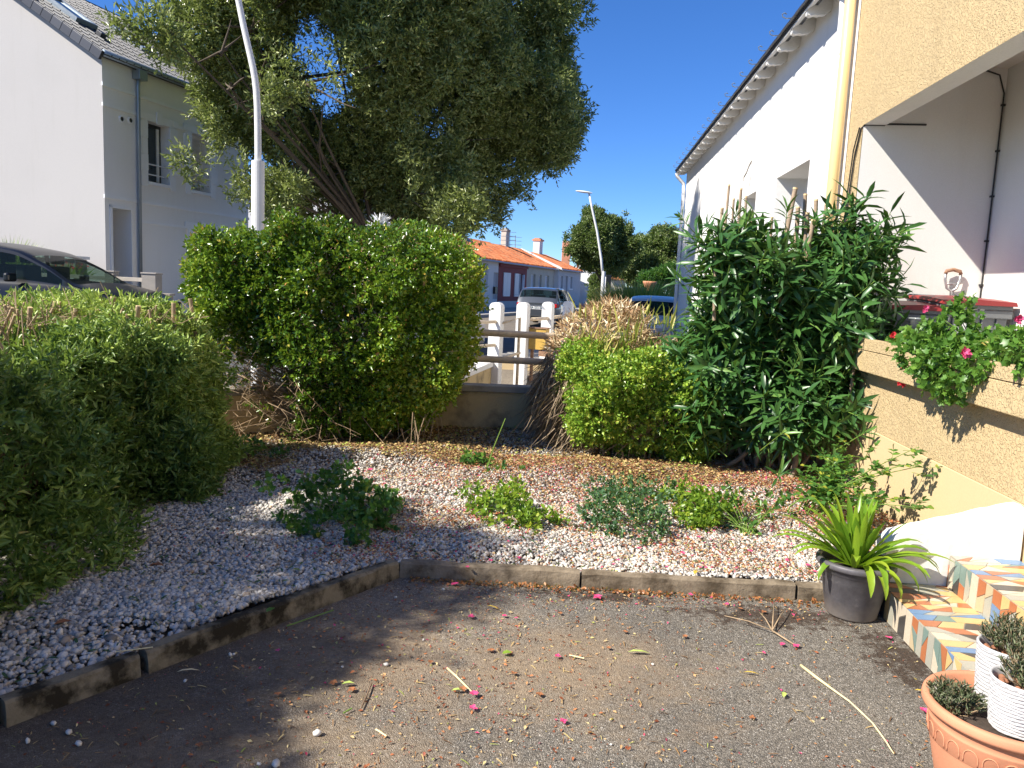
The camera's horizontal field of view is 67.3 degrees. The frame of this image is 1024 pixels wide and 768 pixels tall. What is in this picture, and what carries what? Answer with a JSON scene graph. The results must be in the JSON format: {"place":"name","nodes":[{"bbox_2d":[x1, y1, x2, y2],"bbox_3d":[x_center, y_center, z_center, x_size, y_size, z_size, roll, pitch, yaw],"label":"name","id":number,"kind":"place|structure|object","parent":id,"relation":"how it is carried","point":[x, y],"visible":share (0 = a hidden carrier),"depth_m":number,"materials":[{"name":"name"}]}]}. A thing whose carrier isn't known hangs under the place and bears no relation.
{"place":"outdoors","nodes":[
{"label":"outdoors","id":0,"kind":"place"},
{"bbox_2d":[248,191,472,304],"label":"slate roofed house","id":1,"kind":"structure","parent":0,"point":[249,224],"depth_m":35.84,"materials":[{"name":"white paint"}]},
{"bbox_2d":[212,321,619,385],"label":"road","id":2,"kind":"structure","parent":0,"point":[508,344],"depth_m":19.43,"materials":[{"name":"grey asphalt"}]},
{"bbox_2d":[0,242,181,326],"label":"parked car","id":3,"kind":"object","parent":2,"relation":"on","point":[14,275],"visible":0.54,"depth_m":12.13,"materials":[{"name":"black paint"}]},
{"bbox_2d":[235,0,264,383],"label":"street lamp","id":4,"kind":"object","parent":2,"relation":"on","point":[257,188],"visible":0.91,"depth_m":9.68,"materials":[{"name":"white metal"}]},
{"bbox_2d":[305,295,485,342],"bbox_3d":[-2.832,-1.554,17.861,4.234,1.476,2.180,1,7,-12],"label":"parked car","id":5,"kind":"object","parent":2,"relation":"on","point":[483,337],"depth_m":17.51,"materials":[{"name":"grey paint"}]},
{"bbox_2d":[517,287,574,326],"bbox_3d":[1.522,-3.334,32.918,2.220,1.576,4.385,4,8,14],"label":"parked car","id":6,"kind":"object","parent":2,"relation":"on","point":[535,302],"visible":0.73,"depth_m":30.99,"materials":[{"name":"grey paint"}]},
{"bbox_2d":[576,190,605,323],"bbox_3d":[3.550,-5.822,35.528,1.623,6.035,0.256,3,7,0],"label":"street lamp","id":7,"kind":"object","parent":2,"relation":"on","point":[603,273],"visible":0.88,"depth_m":35.39,"materials":[{"name":"white metal"}]},
{"bbox_2d":[561,202,643,320],"bbox_3d":[4.666,-6.226,39.259,3.917,5.994,3.260,8,9,35],"label":"evergreen tree","id":8,"kind":"object","parent":2,"relation":"on","point":[621,244],"visible":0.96,"depth_m":38.67,"materials":[{"name":"green plant"}]},
{"bbox_2d":[605,275,610,287],"bbox_3d":[4.649,-4.186,37.773,0.307,2.324,0.250,3,7,0],"label":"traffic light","id":9,"kind":"object","parent":2,"relation":"on","point":[608,278],"visible":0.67,"depth_m":37.54,"materials":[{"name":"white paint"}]},
{"bbox_2d":[587,278,678,330],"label":"hedge","id":10,"kind":"object","parent":2,"relation":"on","point":[629,293],"visible":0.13,"depth_m":24.20,"materials":[{"name":"green plant"}]},
{"bbox_2d":[617,223,661,287],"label":"evergreen tree","id":11,"kind":"object","parent":2,"relation":"on","point":[627,275],"visible":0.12,"depth_m":48.67,"materials":[{"name":"green plant"}]},
{"bbox_2d":[622,295,677,337],"bbox_3d":[4.279,-1.821,22.510,2.180,1.516,4.234,4,8,14],"label":"parked car","id":12,"kind":"object","parent":2,"relation":"on","point":[643,299],"visible":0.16,"depth_m":21.07,"materials":[{"name":"blue paint"}]},
{"bbox_2d":[643,281,656,289],"bbox_3d":[4.754,-2.599,26.860,0.500,1.960,0.492,3,7,0],"label":"terracotta urn","id":13,"kind":"object","parent":2,"relation":"on","point":[650,282],"visible":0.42,"depth_m":26.55,"materials":[{"name":"ceramic"}]},
{"bbox_2d":[630,221,682,292],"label":"evergreen tree","id":14,"kind":"object","parent":2,"relation":"on","point":[662,244],"visible":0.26,"depth_m":40.65,"materials":[{"name":"green plant"}]},
{"bbox_2d":[636,259,679,291],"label":"bush","id":15,"kind":"object","parent":2,"relation":"on","point":[662,273],"visible":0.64,"depth_m":33.35,"materials":[{"name":"green plant"}]},
{"bbox_2d":[87,0,804,292],"label":"sky","id":16,"kind":"structure","parent":0,"point":[657,70],"materials":[{"name":"blue"}]},
{"bbox_2d":[0,426,898,694],"bbox_3d":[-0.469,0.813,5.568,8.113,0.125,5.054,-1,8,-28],"label":"gravel","id":17,"kind":"structure","parent":0,"point":[231,596],"depth_m":4.41,"materials":[{"name":"white gravel"}]},
{"bbox_2d":[54,619,70,624],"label":"fallen leaf","id":18,"kind":"object","parent":17,"relation":"on","point":[62,621],"visible":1,"depth_m":3.27,"materials":[{"name":"brown plant"}]},
{"bbox_2d":[0,282,253,620],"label":"clipped hedge","id":19,"kind":"object","parent":17,"relation":"on","point":[106,403],"visible":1,"depth_m":4.73,"materials":[{"name":"green plant"}]},
{"bbox_2d":[116,646,152,651],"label":"cut stem","id":20,"kind":"object","parent":17,"relation":"on","point":[134,649],"visible":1,"depth_m":3.07,"materials":[{"name":"beige plant"}]},
{"bbox_2d":[148,562,162,565],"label":"fallen leaf","id":21,"kind":"object","parent":17,"relation":"on","point":[157,563],"visible":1,"depth_m":3.96,"materials":[{"name":"brown plant"}]},
{"bbox_2d":[233,433,307,460],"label":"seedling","id":22,"kind":"object","parent":17,"relation":"on","point":[259,443],"visible":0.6,"depth_m":6.63,"materials":[{"name":"green plant"}]},
{"bbox_2d":[252,454,406,548],"bbox_3d":[-1.062,0.693,4.863,0.946,0.500,0.806,7,8,29],"label":"young shrub","id":23,"kind":"object","parent":17,"relation":"on","point":[362,515],"visible":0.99,"depth_m":4.80,"materials":[{"name":"green plant"}]},
{"bbox_2d":[177,204,493,447],"bbox_3d":[-1.594,-0.458,7.440,2.843,2.406,1.831,3,7,0],"label":"clipped hedge","id":24,"kind":"object","parent":17,"relation":"on","point":[380,279],"visible":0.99,"depth_m":6.88,"materials":[{"name":"green plant"}]},
{"bbox_2d":[368,213,390,225],"bbox_3d":[-1.448,-0.927,8.250,0.297,1.807,0.275,6,8,26],"label":"white spiky bloom","id":25,"kind":"object","parent":24,"relation":"attached to","point":[382,219],"visible":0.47,"depth_m":8.13,"materials":[{"name":"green plant"}]},
{"bbox_2d":[0,498,871,682],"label":"green clippings","id":26,"kind":"object","parent":17,"relation":"on","point":[4,674],"visible":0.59,"depth_m":4.22,"materials":[{"name":"green plant"}]},
{"bbox_2d":[46,442,901,580],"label":"dry flower litter","id":27,"kind":"object","parent":17,"relation":"on","point":[764,477],"visible":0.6,"depth_m":5.32,"materials":[{"name":"beige plant"}]},
{"bbox_2d":[459,446,526,476],"bbox_3d":[-0.191,0.658,6.494,0.417,0.225,0.577,-2,9,-32],"label":"rose sprout","id":28,"kind":"object","parent":17,"relation":"on","point":[466,456],"visible":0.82,"depth_m":6.50,"materials":[{"name":"green plant"}]},
{"bbox_2d":[487,418,505,467],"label":"rose shoot","id":29,"kind":"object","parent":17,"relation":"on","point":[494,444],"visible":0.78,"depth_m":6.37,"materials":[{"name":"green plant"}]},
{"bbox_2d":[453,473,571,537],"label":"young shrub","id":30,"kind":"object","parent":17,"relation":"on","point":[501,499],"visible":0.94,"depth_m":4.96,"materials":[{"name":"green plant"}]},
{"bbox_2d":[231,424,818,491],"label":"leaf litter","id":31,"kind":"object","parent":17,"relation":"on","point":[399,444],"visible":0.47,"depth_m":6.92,"materials":[{"name":"brown plant"}]},
{"bbox_2d":[502,293,695,454],"bbox_3d":[1.027,0.013,7.692,2.293,1.871,1.659,3,7,0],"label":"dry clump","id":32,"kind":"object","parent":17,"relation":"on","point":[548,404],"visible":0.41,"depth_m":7.48,"materials":[{"name":"beige plant"}]},
{"bbox_2d":[572,469,689,545],"bbox_3d":[0.835,0.782,5.318,0.808,0.382,1.332,4,7,11],"label":"young shrub","id":33,"kind":"object","parent":17,"relation":"on","point":[623,497],"visible":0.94,"depth_m":4.98,"materials":[{"name":"green plant"}]},
{"bbox_2d":[551,335,732,465],"bbox_3d":[1.197,0.174,7.043,1.661,1.186,1.157,3,7,0],"label":"green shrub","id":34,"kind":"object","parent":17,"relation":"on","point":[642,384],"visible":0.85,"depth_m":6.80,"materials":[{"name":"green plant"}]},
{"bbox_2d":[651,472,741,535],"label":"young shrub","id":35,"kind":"object","parent":17,"relation":"on","point":[689,513],"visible":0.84,"depth_m":5.16,"materials":[{"name":"green plant"}]},
{"bbox_2d":[695,481,797,536],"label":"young shrub","id":36,"kind":"object","parent":17,"relation":"on","point":[732,520],"visible":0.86,"depth_m":5.19,"materials":[{"name":"green plant"}]},
{"bbox_2d":[646,178,927,487],"bbox_3d":[2.299,-0.411,6.878,2.132,2.694,2.184,3,7,0],"label":"oleander","id":37,"kind":"object","parent":17,"relation":"on","point":[787,348],"visible":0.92,"depth_m":6.32,"materials":[{"name":"green plant"}]},
{"bbox_2d":[788,435,939,518],"bbox_3d":[2.414,0.683,5.280,0.660,0.650,1.169,0,8,-17],"label":"rose bush","id":38,"kind":"object","parent":17,"relation":"on","point":[827,489],"visible":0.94,"depth_m":5.32,"materials":[{"name":"green plant"}]},
{"bbox_2d":[0,571,933,767],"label":"patio","id":39,"kind":"structure","parent":0,"point":[866,683],"depth_m":3.05,"materials":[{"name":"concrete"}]},
{"bbox_2d":[65,729,71,734],"bbox_3d":[-1.524,1.196,2.646,0.021,0.015,0.029,-3,9,-35],"label":"loose pebble","id":40,"kind":"object","parent":39,"relation":"on","point":[68,731],"visible":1,"depth_m":2.64,"materials":[{"name":"white stone"}]},
{"bbox_2d":[0,651,140,727],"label":"kerb stone","id":41,"kind":"object","parent":39,"relation":"on","point":[20,705],"visible":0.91,"depth_m":2.83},
{"bbox_2d":[75,740,81,746],"bbox_3d":[-1.458,1.209,2.589,0.025,0.016,0.019,5,8,16],"label":"loose pebble","id":42,"kind":"object","parent":39,"relation":"on","point":[78,743],"visible":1,"depth_m":2.58,"materials":[{"name":"white stone"}]},
{"bbox_2d":[139,559,398,673],"bbox_3d":[-1.056,1.066,3.635,0.081,0.128,1.391,8,9,36],"label":"kerb stone","id":43,"kind":"object","parent":39,"relation":"on","point":[165,652],"visible":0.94,"depth_m":3.47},
{"bbox_2d":[272,758,279,767],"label":"loose pebble","id":44,"kind":"object","parent":39,"relation":"on","point":[275,763],"visible":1,"depth_m":2.52,"materials":[{"name":"white stone"}]},
{"bbox_2d":[287,610,333,625],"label":"cut stem","id":45,"kind":"object","parent":39,"relation":"on","point":[310,618],"visible":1,"depth_m":3.60,"materials":[{"name":"plant"}]},
{"bbox_2d":[313,729,321,736],"bbox_3d":[-0.684,1.226,2.704,0.033,0.022,0.026,3,7,0],"label":"loose pebble","id":46,"kind":"object","parent":39,"relation":"on","point":[317,732],"visible":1,"depth_m":2.70,"materials":[{"name":"white stone"}]},
{"bbox_2d":[360,682,371,708],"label":"fallen twig","id":47,"kind":"object","parent":39,"relation":"on","point":[366,695],"visible":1,"depth_m":2.95,"materials":[{"name":"brown wood"}]},
{"bbox_2d":[446,667,478,694],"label":"flower stalk","id":48,"kind":"object","parent":39,"relation":"on","point":[473,692],"visible":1,"depth_m":3.08,"materials":[{"name":"beige plant"}]},
{"bbox_2d":[11,586,926,767],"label":"cut straws","id":49,"kind":"object","parent":39,"relation":"on","point":[457,696],"visible":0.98,"depth_m":2.91,"materials":[{"name":"plant"}]},
{"bbox_2d":[16,581,931,767],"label":"fallen bits","id":50,"kind":"object","parent":39,"relation":"on","point":[449,727],"visible":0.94,"depth_m":3.11,"materials":[{"name":"brown plant"}]},
{"bbox_2d":[400,559,579,587],"bbox_3d":[-0.121,1.039,4.188,0.973,0.125,0.075,3,7,1],"label":"kerb stone","id":51,"kind":"object","parent":39,"relation":"on","point":[540,575],"visible":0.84,"depth_m":4.16,"materials":[{"name":"concrete"}]},
{"bbox_2d":[408,576,823,610],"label":"kerb litter","id":52,"kind":"object","parent":39,"relation":"on","point":[713,594],"visible":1,"depth_m":4.10,"materials":[{"name":"brown plant"}]},
{"bbox_2d":[581,569,795,599],"bbox_3d":[0.946,1.094,4.159,1.140,0.122,0.075,3,7,2],"label":"kerb stone","id":53,"kind":"object","parent":39,"relation":"on","point":[701,585],"visible":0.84,"depth_m":4.13,"materials":[{"name":"concrete"}]},
{"bbox_2d":[724,604,793,643],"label":"dry branch","id":54,"kind":"object","parent":39,"relation":"on","point":[771,629],"visible":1,"depth_m":3.73,"materials":[{"name":"beige wood"}]},
{"bbox_2d":[795,581,823,601],"bbox_3d":[1.711,1.134,4.139,0.362,0.118,0.072,3,7,1],"label":"kerb stone","id":55,"kind":"object","parent":39,"relation":"on","point":[807,591],"visible":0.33,"depth_m":4.11,"materials":[{"name":"concrete"}]},
{"bbox_2d":[800,664,893,753],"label":"dry leaf stalk","id":56,"kind":"object","parent":39,"relation":"on","point":[826,684],"visible":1,"depth_m":3.11,"materials":[{"name":"beige plant"}]},
{"bbox_2d":[816,546,897,622],"bbox_3d":[1.754,1.037,3.953,0.384,0.293,0.384,3,7,0],"label":"plant pot","id":57,"kind":"object","parent":39,"relation":"on","point":[846,594],"visible":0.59,"depth_m":3.84,"materials":[{"name":"plastic"}]},
{"bbox_2d":[771,493,954,599],"bbox_3d":[1.775,0.793,3.917,0.689,0.449,0.721,-3,9,-36],"label":"strap leaf plant","id":58,"kind":"object","parent":57,"relation":"in","point":[854,538],"visible":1,"depth_m":3.88,"materials":[{"name":"green plant"}]},
{"bbox_2d":[876,502,1023,585],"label":"stair wall","id":59,"kind":"structure","parent":39,"relation":"on","point":[996,531],"depth_m":3.97,"materials":[{"name":"white paint"}]},
{"bbox_2d":[879,556,1023,672],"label":"mosaic steps","id":60,"kind":"structure","parent":39,"relation":"on","point":[936,628],"depth_m":3.63,"materials":[{"name":"tile"}]},
{"bbox_2d":[921,670,1023,767],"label":"terracotta pot","id":61,"kind":"object","parent":39,"relation":"on","point":[976,740],"visible":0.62,"depth_m":2.35,"materials":[{"name":"ceramic"}]},
{"bbox_2d":[925,673,987,716],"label":"lavender","id":62,"kind":"object","parent":61,"relation":"on","point":[952,699],"visible":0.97,"depth_m":2.45,"materials":[{"name":"green plant"}]},
{"bbox_2d":[974,634,1022,703],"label":"woven pot","id":63,"kind":"object","parent":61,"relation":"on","point":[986,655],"visible":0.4,"depth_m":2.52,"materials":[{"name":"white wicker"}]},
{"bbox_2d":[979,610,1023,654],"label":"lavender","id":64,"kind":"object","parent":63,"relation":"on","point":[1007,630],"visible":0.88,"depth_m":2.54,"materials":[{"name":"green plant"}]},
{"bbox_2d":[987,664,1023,740],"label":"woven pot","id":65,"kind":"object","parent":61,"relation":"on","point":[1005,711],"visible":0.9,"depth_m":2.33,"materials":[{"name":"white wicker"}]},
{"bbox_2d":[997,639,1023,688],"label":"lavender","id":66,"kind":"object","parent":65,"relation":"on","point":[1015,665],"visible":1,"depth_m":2.39,"materials":[{"name":"green plant"}]},
{"bbox_2d":[502,349,559,358],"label":"pavement","id":67,"kind":"structure","parent":0,"point":[536,352],"depth_m":17.92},
{"bbox_2d":[188,294,874,516],"bbox_3d":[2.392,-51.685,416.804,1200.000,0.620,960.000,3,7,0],"label":"ground","id":68,"kind":"structure","parent":0,"point":[507,377],"depth_m":27.95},
{"bbox_2d":[0,234,45,264],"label":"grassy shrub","id":69,"kind":"object","parent":68,"relation":"on","point":[18,262],"visible":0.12,"depth_m":14.98,"materials":[{"name":"green plant"}]},
{"bbox_2d":[29,256,89,274],"bbox_3d":[-9.874,-1.848,15.650,2.353,1.580,0.480,3,7,0],"label":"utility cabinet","id":70,"kind":"object","parent":68,"relation":"on","point":[67,259],"visible":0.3,"depth_m":15.38,"materials":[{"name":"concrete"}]},
{"bbox_2d":[41,261,97,278],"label":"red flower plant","id":71,"kind":"object","parent":70,"relation":"on","point":[74,269],"visible":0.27,"depth_m":15.22,"materials":[{"name":"green plant"}]},
{"bbox_2d":[41,270,174,299],"bbox_3d":[-8.360,-1.438,13.982,4.234,1.330,0.756,3,7,2],"label":"concrete rail fence","id":72,"kind":"object","parent":68,"relation":"on","point":[151,281],"visible":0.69,"depth_m":13.69,"materials":[{"name":"white concrete"}]},
{"bbox_2d":[0,0,248,323],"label":"tall house","id":73,"kind":"structure","parent":68,"relation":"on","point":[92,120],"depth_m":16.91,"materials":[{"name":"white paint"}]},
{"bbox_2d":[148,124,160,183],"bbox_3d":[-8.469,-5.375,17.962,0.228,1.350,0.703,3,7,0],"label":"window","id":74,"kind":"structure","parent":73,"relation":"in","point":[154,136],"depth_m":18.14,"materials":[{"name":"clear glass"}]},
{"bbox_2d":[192,135,201,191],"bbox_3d":[-8.064,-5.555,19.394,0.040,1.376,0.716,5,8,15],"label":"window","id":75,"kind":"structure","parent":73,"relation":"in","point":[196,144],"depth_m":19.56,"materials":[{"name":"grey glass"}]},
{"bbox_2d":[93,0,600,246],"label":"evergreen tree","id":76,"kind":"object","parent":68,"relation":"on","point":[471,70],"visible":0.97,"depth_m":16.18,"materials":[{"name":"green plant"}]},
{"bbox_2d":[462,362,492,383],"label":"ramp wall","id":77,"kind":"structure","parent":68,"relation":"on","point":[482,374],"depth_m":12.57,"materials":[{"name":"beige paint"}]},
{"bbox_2d":[223,383,741,439],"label":"garden wall","id":78,"kind":"structure","parent":68,"relation":"on","point":[481,405],"depth_m":8.20,"materials":[{"name":"concrete"}]},
{"bbox_2d":[257,322,674,384],"bbox_3d":[0.239,-0.295,8.157,5.572,0.667,0.576,1,7,-11],"label":"tube railing","id":79,"kind":"object","parent":78,"relation":"on","point":[513,334],"visible":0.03,"depth_m":8.21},
{"bbox_2d":[467,242,503,307],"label":"white row house","id":80,"kind":"structure","parent":68,"relation":"on","point":[492,264],"depth_m":48.03,"materials":[{"name":"paint"}]},
{"bbox_2d":[481,263,488,289],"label":"window","id":81,"kind":"structure","parent":80,"relation":"in","point":[484,278],"depth_m":47.38,"materials":[{"name":"glass"}]},
{"bbox_2d":[493,273,496,298],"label":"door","id":82,"kind":"structure","parent":80,"relation":"in","point":[494,279],"depth_m":49.06,"materials":[{"name":"grey"}]},
{"bbox_2d":[469,228,531,307],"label":"red row house","id":83,"kind":"structure","parent":68,"relation":"on","point":[512,275],"depth_m":51.95,"materials":[{"name":"tile"}]},
{"bbox_2d":[514,274,521,296],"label":"window","id":84,"kind":"structure","parent":83,"relation":"in","point":[519,274],"depth_m":53.92,"materials":[{"name":"white paint"}]},
{"bbox_2d":[502,363,543,370],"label":"ramp back wall","id":85,"kind":"structure","parent":68,"relation":"on","point":[506,366],"depth_m":14.98,"materials":[{"name":"beige paint"}]},
{"bbox_2d":[492,243,558,297],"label":"beige row house","id":86,"kind":"structure","parent":68,"relation":"on","point":[540,272],"depth_m":58.06,"materials":[{"name":"paint"}]},
{"bbox_2d":[472,301,589,384],"bbox_3d":[0.771,-0.879,15.957,0.599,1.657,7.836,5,8,21],"label":"post and tube fence","id":87,"kind":"object","parent":68,"relation":"on","point":[496,321],"visible":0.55,"depth_m":14.13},
{"bbox_2d":[528,327,552,380],"bbox_3d":[0.542,-0.549,14.372,0.480,1.010,0.260,5,8,20],"label":"mailbox","id":88,"kind":"object","parent":87,"relation":"attached to","point":[536,344],"visible":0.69,"depth_m":14.27,"materials":[{"name":"metal"}]},
{"bbox_2d":[521,238,584,304],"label":"grey row house","id":89,"kind":"structure","parent":68,"relation":"on","point":[567,277],"depth_m":65.24,"materials":[{"name":"paint"}]},
{"bbox_2d":[564,276,565,298],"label":"door","id":90,"kind":"structure","parent":89,"relation":"in","point":[565,276],"depth_m":63.97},
{"bbox_2d":[561,241,578,267],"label":"orange roofed house","id":91,"kind":"structure","parent":68,"relation":"on","point":[565,259],"depth_m":78.58,"materials":[{"name":"tile"}]},
{"bbox_2d":[584,273,609,306],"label":"flowering bush","id":92,"kind":"object","parent":68,"relation":"on","point":[592,279],"visible":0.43,"depth_m":54.11,"materials":[{"name":"green plant"}]},
{"bbox_2d":[610,275,624,289],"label":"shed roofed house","id":93,"kind":"structure","parent":68,"relation":"on","point":[616,282],"depth_m":71.34,"materials":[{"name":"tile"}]},
{"bbox_2d":[671,0,861,455],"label":"white house","id":94,"kind":"structure","parent":68,"relation":"on","point":[764,141],"depth_m":10.23,"materials":[{"name":"paint"}]},
{"bbox_2d":[801,0,1023,459],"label":"cream house","id":95,"kind":"structure","parent":68,"relation":"on","point":[936,131],"depth_m":6.96,"materials":[{"name":"paint"}]},
{"bbox_2d":[944,268,962,294],"bbox_3d":[4.048,-0.836,7.098,0.171,0.467,0.034,3,7,0],"label":"metal handle","id":96,"kind":"object","parent":95,"relation":"attached to","point":[957,284],"visible":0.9,"depth_m":7.07,"materials":[{"name":"white metal"}]},
{"bbox_2d":[815,338,1023,562],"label":"terrace wall","id":97,"kind":"structure","parent":68,"relation":"on","point":[974,449],"depth_m":4.93,"materials":[{"name":"paint"}]},
{"bbox_2d":[884,290,1023,407],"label":"geranium","id":98,"kind":"object","parent":97,"relation":"on","point":[963,347],"visible":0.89,"depth_m":4.55,"materials":[{"name":"green plant"}]},
{"bbox_2d":[999,314,1023,381],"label":"geranium","id":99,"kind":"object","parent":97,"relation":"on","point":[1011,351],"visible":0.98,"depth_m":3.85,"materials":[{"name":"green plant"}]},
{"bbox_2d":[477,305,586,317],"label":"pavement","id":100,"kind":"structure","parent":0,"point":[510,311],"depth_m":42.17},
{"bbox_2d":[578,268,594,305],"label":"white block house","id":101,"kind":"structure","parent":0,"point":[583,290],"depth_m":69.31,"materials":[{"name":"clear paint"}]},
{"bbox_3d":[3.351,0.093,6.401,0.483,0.493,0.683,3,7,0],"label":"storage box","id":102,"kind":"object","parent":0,"visible":0},
{"bbox_3d":[3.357,-0.295,6.327,0.413,0.285,0.550,3,7,0],"label":"plastic crate","id":103,"kind":"object","parent":102,"relation":"on","visible":0},
{"bbox_2d":[908,317,927,328],"bbox_3d":[3.248,-0.478,6.163,0.144,0.105,0.144,3,7,0],"label":"plastic bowl","id":104,"kind":"object","parent":103,"relation":"on","point":[913,322],"visible":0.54,"depth_m":6.13,"materials":[{"name":"grey plastic"}]},
{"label":"terrace floor","id":105,"kind":"structure","parent":0,"visible":0},
{"bbox_2d":[881,300,949,332],"bbox_3d":[3.501,-0.218,6.792,0.478,1.022,0.558,5,8,15],"label":"wheelie bin","id":106,"kind":"object","parent":105,"relation":"on","point":[915,308],"visible":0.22,"depth_m":6.51,"materials":[{"name":"red plastic"}]},
{"bbox_2d":[905,294,1017,333],"bbox_3d":[3.893,-0.237,6.816,0.653,1.088,0.662,3,7,0],"label":"wheelie bin","id":107,"kind":"object","parent":105,"relation":"on","point":[1002,315],"visible":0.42,"depth_m":6.48,"materials":[{"name":"plastic"}]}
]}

